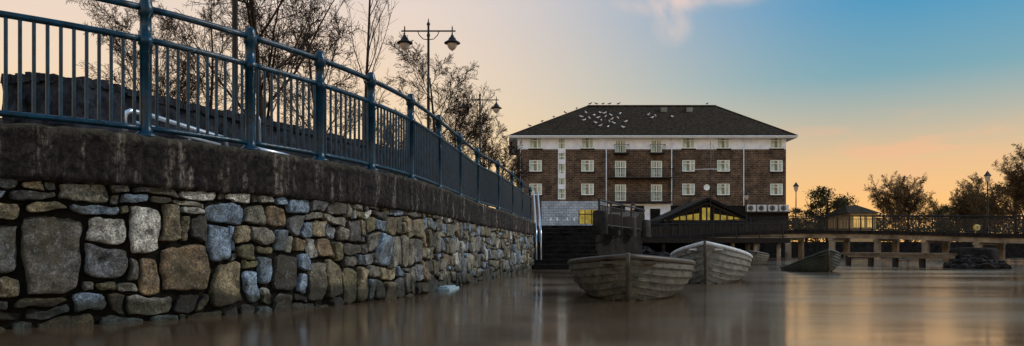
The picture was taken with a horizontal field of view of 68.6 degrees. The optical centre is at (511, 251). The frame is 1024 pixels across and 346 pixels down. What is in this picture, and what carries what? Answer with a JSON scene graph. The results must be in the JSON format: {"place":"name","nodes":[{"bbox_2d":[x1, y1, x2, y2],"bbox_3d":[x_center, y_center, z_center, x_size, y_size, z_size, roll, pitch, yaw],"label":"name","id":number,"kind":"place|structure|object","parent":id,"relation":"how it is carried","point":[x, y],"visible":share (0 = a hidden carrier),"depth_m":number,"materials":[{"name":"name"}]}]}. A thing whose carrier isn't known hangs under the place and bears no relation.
{"place":"outdoors","nodes":[
{"label":"outdoors","id":0,"kind":"place"},
{"bbox_2d":[0,258,1023,345],"bbox_3d":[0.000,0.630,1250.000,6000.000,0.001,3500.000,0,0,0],"label":"water","id":1,"kind":"structure","parent":0,"point":[881,302],"depth_m":7.19,"materials":[{"name":"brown liquid"}]},
{"bbox_2d":[567,253,695,301],"bbox_3d":[1.782,0.414,11.247,1.889,0.804,4.063,0,0,10],"label":"rowing boat","id":2,"kind":"object","parent":1,"relation":"on","point":[628,277],"visible":0.81,"depth_m":9.70,"materials":[{"name":"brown wood"}]},
{"bbox_2d":[670,241,752,283],"bbox_3d":[4.348,0.300,16.375,1.731,1.032,4.262,0,0,18],"label":"rowing boat","id":3,"kind":"object","parent":1,"relation":"on","point":[716,263],"visible":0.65,"depth_m":14.75,"materials":[{"name":"paint"}]},
{"bbox_2d":[642,238,789,259],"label":"river terrace","id":4,"kind":"structure","parent":1,"relation":"in","point":[732,242],"depth_m":58.00,"materials":[{"name":"beige concrete"}]},
{"bbox_2d":[746,250,769,265],"bbox_3d":[11.431,0.369,35.975,1.760,0.893,4.262,0,0,18],"label":"rowing boat","id":5,"kind":"object","parent":1,"relation":"on","point":[760,258],"visible":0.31,"depth_m":34.38,"materials":[{"name":"grey wood"}]},
{"bbox_2d":[779,249,840,271],"bbox_3d":[9.831,0.411,24.494,1.609,0.814,3.064,-9,-4,1],"label":"rowing boat","id":6,"kind":"object","parent":1,"relation":"on","point":[827,260],"visible":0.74,"depth_m":23.41,"materials":[{"name":"grey wood"}]},
{"bbox_2d":[841,252,956,266],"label":"timber jetty","id":7,"kind":"object","parent":1,"relation":"in","point":[922,257],"visible":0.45,"depth_m":32.43,"materials":[{"name":"wood"}]},
{"bbox_2d":[949,247,998,260],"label":"stone pier","id":8,"kind":"structure","parent":1,"relation":"in","point":[991,253],"depth_m":29.43,"materials":[{"name":"grey stone"}]},
{"bbox_2d":[942,254,1012,268],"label":"rock pier","id":9,"kind":"structure","parent":1,"relation":"in","point":[968,261],"depth_m":27.86,"materials":[{"name":"stone"}]},
{"bbox_2d":[0,0,1023,241],"label":"sky","id":10,"kind":"structure","parent":0,"point":[934,88],"materials":[{"name":"blue"}]},
{"bbox_2d":[650,197,756,235],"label":"glass pavilion","id":11,"kind":"structure","parent":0,"point":[688,212],"depth_m":73.98,"materials":[{"name":"black paint"}]},
{"bbox_2d":[537,225,1023,257],"bbox_3d":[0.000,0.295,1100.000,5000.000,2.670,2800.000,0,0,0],"label":"ground","id":12,"kind":"structure","parent":0,"point":[622,243],"depth_m":78.16,"materials":[{"name":"stone"}]},
{"bbox_2d":[66,0,212,108],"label":"tree","id":13,"kind":"object","parent":12,"relation":"on","point":[117,47],"visible":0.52,"depth_m":19.19,"materials":[{"name":"brown plant"}]},
{"bbox_2d":[122,108,228,145],"bbox_3d":[-4.226,-1.352,9.465,0.192,0.624,1.836,0,0,16],"label":"ramp handrail","id":14,"kind":"object","parent":12,"relation":"on","point":[162,119],"visible":0.46,"depth_m":9.63,"materials":[{"name":"metal"}]},
{"bbox_2d":[132,0,276,112],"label":"tree","id":15,"kind":"object","parent":12,"relation":"on","point":[212,64],"visible":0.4,"depth_m":22.18,"materials":[{"name":"brown plant"}]},
{"bbox_2d":[0,71,431,184],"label":"promenade wall","id":16,"kind":"structure","parent":12,"relation":"on","point":[40,94],"depth_m":9.49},
{"bbox_2d":[232,0,237,113],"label":"street lamp","id":17,"kind":"object","parent":12,"relation":"on","point":[234,37],"visible":0.14,"depth_m":12.16,"materials":[{"name":"black metal"}]},
{"bbox_2d":[159,0,357,117],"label":"tree","id":18,"kind":"object","parent":12,"relation":"on","point":[253,12],"visible":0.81,"depth_m":13.56,"materials":[{"name":"brown plant"}]},
{"bbox_2d":[0,123,535,329],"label":"quay wall","id":19,"kind":"structure","parent":12,"relation":"on","point":[100,226],"depth_m":7.24,"materials":[{"name":"stone"}]},
{"bbox_2d":[0,0,531,220],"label":"quay railing","id":20,"kind":"object","parent":19,"relation":"on","point":[433,158],"visible":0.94,"depth_m":8.05,"materials":[{"name":"blue metal"}]},
{"bbox_2d":[436,285,458,290],"bbox_3d":[-1.101,0.700,12.552,0.280,0.260,0.800,0,0,7],"label":"rock","id":21,"kind":"object","parent":19,"relation":"attached to","point":[446,287],"visible":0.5,"depth_m":12.30,"materials":[{"name":"white stone"}]},
{"bbox_2d":[255,114,289,154],"bbox_3d":[-3.346,-1.657,11.195,0.158,0.589,1.702,0,0,15],"label":"ramp handrail","id":22,"kind":"object","parent":12,"relation":"on","point":[265,150],"visible":0.25,"depth_m":10.53,"materials":[{"name":"metal"}]},
{"bbox_2d":[226,0,393,135],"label":"tree","id":23,"kind":"object","parent":12,"relation":"on","point":[336,40],"visible":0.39,"depth_m":19.76,"materials":[{"name":"brown plant"}]},
{"bbox_2d":[340,0,397,139],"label":"tree","id":24,"kind":"object","parent":12,"relation":"on","point":[369,35],"visible":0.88,"depth_m":17.17,"materials":[{"name":"brown plant"}]},
{"bbox_2d":[356,113,402,149],"bbox_3d":[-4.842,-3.398,30.033,3.644,4.924,3.358,0,0,-24],"label":"tree","id":25,"kind":"object","parent":12,"relation":"on","point":[382,131],"visible":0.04,"depth_m":30.00,"materials":[{"name":"brown plant"}]},
{"bbox_2d":[397,18,459,128],"bbox_3d":[-2.530,-4.055,22.700,1.934,6.030,0.482,0,0,0],"label":"street lamp","id":26,"kind":"object","parent":12,"relation":"on","point":[451,43],"visible":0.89,"depth_m":22.67,"materials":[{"name":"black metal"}]},
{"bbox_2d":[376,33,499,157],"bbox_3d":[-2.625,-4.264,26.085,4.673,6.662,3.394,0,0,0],"label":"tree","id":27,"kind":"object","parent":12,"relation":"on","point":[452,111],"visible":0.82,"depth_m":26.02,"materials":[{"name":"brown plant"}]},
{"bbox_2d":[402,82,498,159],"bbox_3d":[-3.017,-4.510,35.621,4.784,7.156,4.282,0,0,0],"label":"tree","id":28,"kind":"object","parent":12,"relation":"on","point":[472,112],"visible":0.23,"depth_m":35.20,"materials":[{"name":"brown plant"}]},
{"bbox_2d":[458,94,501,164],"bbox_3d":[-1.410,-4.055,33.000,1.934,6.030,0.482,0,0,0],"label":"street lamp","id":29,"kind":"object","parent":12,"relation":"on","point":[496,108],"visible":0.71,"depth_m":32.97,"materials":[{"name":"black metal"}]},
{"bbox_2d":[467,105,524,206],"bbox_3d":[-0.987,-4.410,40.658,4.380,6.953,3.409,0,0,-33],"label":"tree","id":30,"kind":"object","parent":12,"relation":"on","point":[493,157],"visible":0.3,"depth_m":40.29,"materials":[{"name":"brown plant"}]},
{"bbox_2d":[483,135,530,206],"bbox_3d":[-0.619,-4.019,45.910,3.776,6.166,3.056,0,0,0],"label":"tree","id":31,"kind":"object","parent":12,"relation":"on","point":[506,154],"visible":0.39,"depth_m":45.49,"materials":[{"name":"brown plant"}]},
{"bbox_2d":[533,191,598,269],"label":"river steps","id":32,"kind":"structure","parent":12,"relation":"on","point":[556,248],"depth_m":27.92,"materials":[{"name":"concrete"}]},
{"bbox_2d":[592,210,607,234],"bbox_3d":[3.603,-1.189,30.602,0.630,1.013,0.647,0,0,0],"label":"stone bollard","id":33,"kind":"object","parent":12,"relation":"on","point":[600,219],"visible":0.88,"depth_m":30.31,"materials":[{"name":"grey stone"}]},
{"bbox_2d":[607,214,620,235],"bbox_3d":[4.699,-1.239,34.703,0.647,1.013,0.630,0,0,16],"label":"stone bollard","id":34,"kind":"object","parent":12,"relation":"on","point":[614,231],"visible":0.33,"depth_m":34.40,"materials":[{"name":"grey stone"}]},
{"bbox_2d":[622,216,636,236],"bbox_3d":[5.697,-1.225,36.500,0.630,0.985,0.647,0,0,31],"label":"stone bollard","id":35,"kind":"object","parent":12,"relation":"on","point":[629,232],"visible":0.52,"depth_m":36.21,"materials":[{"name":"grey stone"}]},
{"bbox_2d":[637,220,650,236],"bbox_3d":[6.699,-1.186,38.297,0.630,0.905,0.647,0,0,-43],"label":"stone bollard","id":36,"kind":"object","parent":12,"relation":"on","point":[646,228],"visible":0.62,"depth_m":38.00,"materials":[{"name":"grey stone"}]},
{"bbox_2d":[509,105,797,231],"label":"hotel","id":37,"kind":"structure","parent":12,"relation":"on","point":[575,163],"depth_m":88.20,"materials":[{"name":"brown brick"}]},
{"bbox_2d":[528,139,542,149],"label":"window","id":38,"kind":"structure","parent":37,"relation":"in","point":[534,144],"depth_m":88.32,"materials":[{"name":"white glass"}]},
{"bbox_2d":[528,184,542,195],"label":"window","id":39,"kind":"structure","parent":37,"relation":"in","point":[535,187],"depth_m":88.32,"materials":[{"name":"white glass"}]},
{"bbox_2d":[529,160,542,172],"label":"window","id":40,"kind":"structure","parent":37,"relation":"in","point":[535,166],"depth_m":88.32,"materials":[{"name":"white glass"}]},
{"bbox_2d":[558,139,564,198],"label":"stair window","id":41,"kind":"structure","parent":37,"relation":"in","point":[561,142],"depth_m":88.32,"materials":[{"name":"white glass"}]},
{"bbox_2d":[579,210,593,223],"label":"lit window","id":42,"kind":"structure","parent":37,"relation":"in","point":[585,216],"depth_m":88.16,"materials":[{"name":"yellow glass"}]},
{"bbox_2d":[580,139,594,149],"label":"window","id":43,"kind":"structure","parent":37,"relation":"in","point":[586,144],"depth_m":88.32,"materials":[{"name":"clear glass"}]},
{"bbox_2d":[580,160,594,172],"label":"window","id":44,"kind":"structure","parent":37,"relation":"in","point":[587,166],"depth_m":88.32,"materials":[{"name":"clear glass"}]},
{"bbox_2d":[580,184,594,195],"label":"window","id":45,"kind":"structure","parent":37,"relation":"in","point":[586,189],"depth_m":88.32,"materials":[{"name":"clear glass"}]},
{"bbox_2d":[615,140,625,151],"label":"balcony door","id":46,"kind":"structure","parent":37,"relation":"in","point":[622,147],"depth_m":88.32,"materials":[{"name":"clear glass"}]},
{"bbox_2d":[615,161,625,176],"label":"balcony door","id":47,"kind":"structure","parent":37,"relation":"in","point":[618,164],"depth_m":88.32,"materials":[{"name":"white glass"}]},
{"bbox_2d":[615,185,625,200],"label":"balcony door","id":48,"kind":"structure","parent":37,"relation":"in","point":[620,189],"depth_m":88.32,"materials":[{"name":"white glass"}]},
{"bbox_2d":[651,140,661,151],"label":"balcony door","id":49,"kind":"structure","parent":37,"relation":"in","point":[652,141],"depth_m":88.32,"materials":[{"name":"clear glass"}]},
{"bbox_2d":[651,161,661,176],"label":"balcony door","id":50,"kind":"structure","parent":37,"relation":"in","point":[654,164],"depth_m":88.32,"materials":[{"name":"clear glass"}]},
{"bbox_2d":[651,185,661,200],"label":"balcony door","id":51,"kind":"structure","parent":37,"relation":"in","point":[655,189],"depth_m":88.32,"materials":[{"name":"clear glass"}]},
{"bbox_2d":[681,139,695,149],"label":"window","id":52,"kind":"structure","parent":37,"relation":"in","point":[687,144],"depth_m":88.32,"materials":[{"name":"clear glass"}]},
{"bbox_2d":[681,160,695,172],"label":"window","id":53,"kind":"structure","parent":37,"relation":"in","point":[687,165],"depth_m":88.32,"materials":[{"name":"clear glass"}]},
{"bbox_2d":[681,184,695,195],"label":"window","id":54,"kind":"structure","parent":37,"relation":"in","point":[687,189],"depth_m":88.32,"materials":[{"name":"clear glass"}]},
{"bbox_2d":[716,139,730,149],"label":"window","id":55,"kind":"structure","parent":37,"relation":"in","point":[722,144],"depth_m":88.32,"materials":[{"name":"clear glass"}]},
{"bbox_2d":[716,160,730,172],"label":"window","id":56,"kind":"structure","parent":37,"relation":"in","point":[721,164],"depth_m":88.32,"materials":[{"name":"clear glass"}]},
{"bbox_2d":[716,184,730,195],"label":"window","id":57,"kind":"structure","parent":37,"relation":"in","point":[722,190],"depth_m":88.32,"materials":[{"name":"clear glass"}]},
{"bbox_2d":[747,205,755,210],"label":"air conditioner","id":58,"kind":"object","parent":37,"relation":"on","point":[751,207],"visible":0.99,"depth_m":87.30,"materials":[{"name":"white metal"}]},
{"bbox_2d":[756,205,766,210],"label":"air conditioner","id":59,"kind":"object","parent":37,"relation":"on","point":[761,207],"visible":1,"depth_m":87.30,"materials":[{"name":"white metal"}]},
{"bbox_2d":[767,205,777,210],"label":"air conditioner","id":60,"kind":"object","parent":37,"relation":"on","point":[772,207],"visible":1,"depth_m":87.30,"materials":[{"name":"white metal"}]},
{"bbox_2d":[769,139,783,149],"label":"window","id":61,"kind":"structure","parent":37,"relation":"in","point":[775,144],"depth_m":88.32,"materials":[{"name":"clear glass"}]},
{"bbox_2d":[769,160,783,172],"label":"window","id":62,"kind":"structure","parent":37,"relation":"in","point":[776,166],"depth_m":88.32,"materials":[{"name":"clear glass"}]},
{"bbox_2d":[769,184,783,195],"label":"window","id":63,"kind":"structure","parent":37,"relation":"in","point":[775,189],"depth_m":88.32,"materials":[{"name":"clear glass"}]},
{"bbox_2d":[779,205,788,210],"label":"air conditioner","id":64,"kind":"object","parent":37,"relation":"on","point":[783,207],"visible":1,"depth_m":87.30,"materials":[{"name":"white metal"}]},
{"bbox_2d":[642,246,669,256],"bbox_3d":[8.175,0.296,50.060,4.528,1.388,16.567,0,0,0],"label":"rock bank","id":65,"kind":"object","parent":12,"relation":"on","point":[647,250],"visible":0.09,"depth_m":46.58,"materials":[{"name":"stone"}]},
{"bbox_2d":[598,198,786,237],"bbox_3d":[8.237,-1.650,47.280,10.115,1.220,32.462,0,0,33],"label":"terrace railing","id":66,"kind":"object","parent":12,"relation":"on","point":[623,217],"visible":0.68,"depth_m":58.05,"materials":[{"name":"black metal"}]},
{"bbox_2d":[690,140,730,222],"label":"flag mast","id":67,"kind":"object","parent":12,"relation":"on","point":[710,144],"visible":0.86,"depth_m":72.47,"materials":[{"name":"white metal"}]},
{"bbox_2d":[744,191,748,219],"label":"street lamp","id":68,"kind":"object","parent":12,"relation":"on","point":[746,195],"visible":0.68,"depth_m":71.95,"materials":[{"name":"black metal"}]},
{"bbox_2d":[789,207,825,241],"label":"tree","id":69,"kind":"object","parent":12,"relation":"on","point":[798,218],"visible":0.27,"depth_m":119.99,"materials":[{"name":"green plant"}]},
{"bbox_2d":[799,186,859,241],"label":"tree","id":70,"kind":"object","parent":12,"relation":"on","point":[820,195],"visible":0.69,"depth_m":94.38,"materials":[{"name":"green plant"}]},
{"bbox_2d":[642,230,1023,259],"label":"footbridge","id":71,"kind":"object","parent":12,"relation":"on","point":[980,240],"visible":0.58,"depth_m":57.91,"materials":[{"name":"wood"}]},
{"bbox_2d":[793,183,798,229],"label":"street lamp","id":72,"kind":"object","parent":71,"relation":"on","point":[795,185],"visible":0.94,"depth_m":65.96,"materials":[{"name":"black metal"}]},
{"bbox_2d":[651,214,1023,235],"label":"bridge railing","id":73,"kind":"object","parent":71,"relation":"on","point":[932,218],"visible":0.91,"depth_m":58.60,"materials":[{"name":"black metal"}]},
{"bbox_2d":[973,224,980,232],"bbox_3d":[30.315,-1.507,48.950,0.460,0.574,0.269,0,0,0],"label":"lifebuoy housing","id":74,"kind":"object","parent":73,"relation":"attached to","point":[976,227],"visible":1,"depth_m":48.85,"materials":[{"name":"yellow plastic"}]},
{"bbox_2d":[651,216,1023,235],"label":"bridge railing","id":75,"kind":"object","parent":71,"relation":"on","point":[968,219],"visible":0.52,"depth_m":62.37,"materials":[{"name":"black metal"}]},
{"bbox_2d":[984,170,990,232],"bbox_3d":[34.236,-3.630,54.000,0.540,4.520,0.468,0,0,0],"label":"street lamp","id":76,"kind":"object","parent":71,"relation":"on","point":[987,175],"visible":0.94,"depth_m":53.95,"materials":[{"name":"black metal"}]},
{"bbox_2d":[863,170,936,241],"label":"tree","id":77,"kind":"object","parent":12,"relation":"on","point":[907,202],"visible":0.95,"depth_m":97.38,"materials":[{"name":"green plant"}]},
{"bbox_2d":[789,213,1021,241],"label":"distant wood","id":78,"kind":"object","parent":12,"relation":"on","point":[823,240],"visible":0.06,"depth_m":136.68,"materials":[{"name":"green plant"}]},
{"bbox_2d":[911,176,989,241],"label":"tree","id":79,"kind":"object","parent":12,"relation":"on","point":[937,207],"visible":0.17,"depth_m":118.07,"materials":[{"name":"green plant"}]},
{"bbox_2d":[929,198,1008,232],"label":"tree","id":80,"kind":"object","parent":12,"relation":"on","point":[946,209],"visible":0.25,"depth_m":103.99,"materials":[{"name":"green plant"}]},
{"bbox_2d":[948,172,1011,232],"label":"tree","id":81,"kind":"object","parent":12,"relation":"on","point":[961,208],"visible":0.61,"depth_m":92.65,"materials":[{"name":"green plant"}]},
{"bbox_2d":[962,143,1023,230],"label":"tree","id":82,"kind":"object","parent":12,"relation":"on","point":[1014,182],"visible":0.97,"depth_m":80.50,"materials":[{"name":"green plant"}]},
{"bbox_2d":[974,181,1022,233],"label":"tree","id":83,"kind":"object","parent":12,"relation":"on","point":[993,187],"visible":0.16,"depth_m":99.99,"materials":[{"name":"green plant"}]},
{"bbox_2d":[824,205,879,241],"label":"house","id":84,"kind":"structure","parent":0,"point":[851,210],"depth_m":86.27,"materials":[{"name":"stone"}]},
{"bbox_2d":[854,217,863,226],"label":"window","id":85,"kind":"structure","parent":84,"relation":"in","point":[854,217],"depth_m":85.95,"materials":[{"name":"yellow glass"}]}
]}

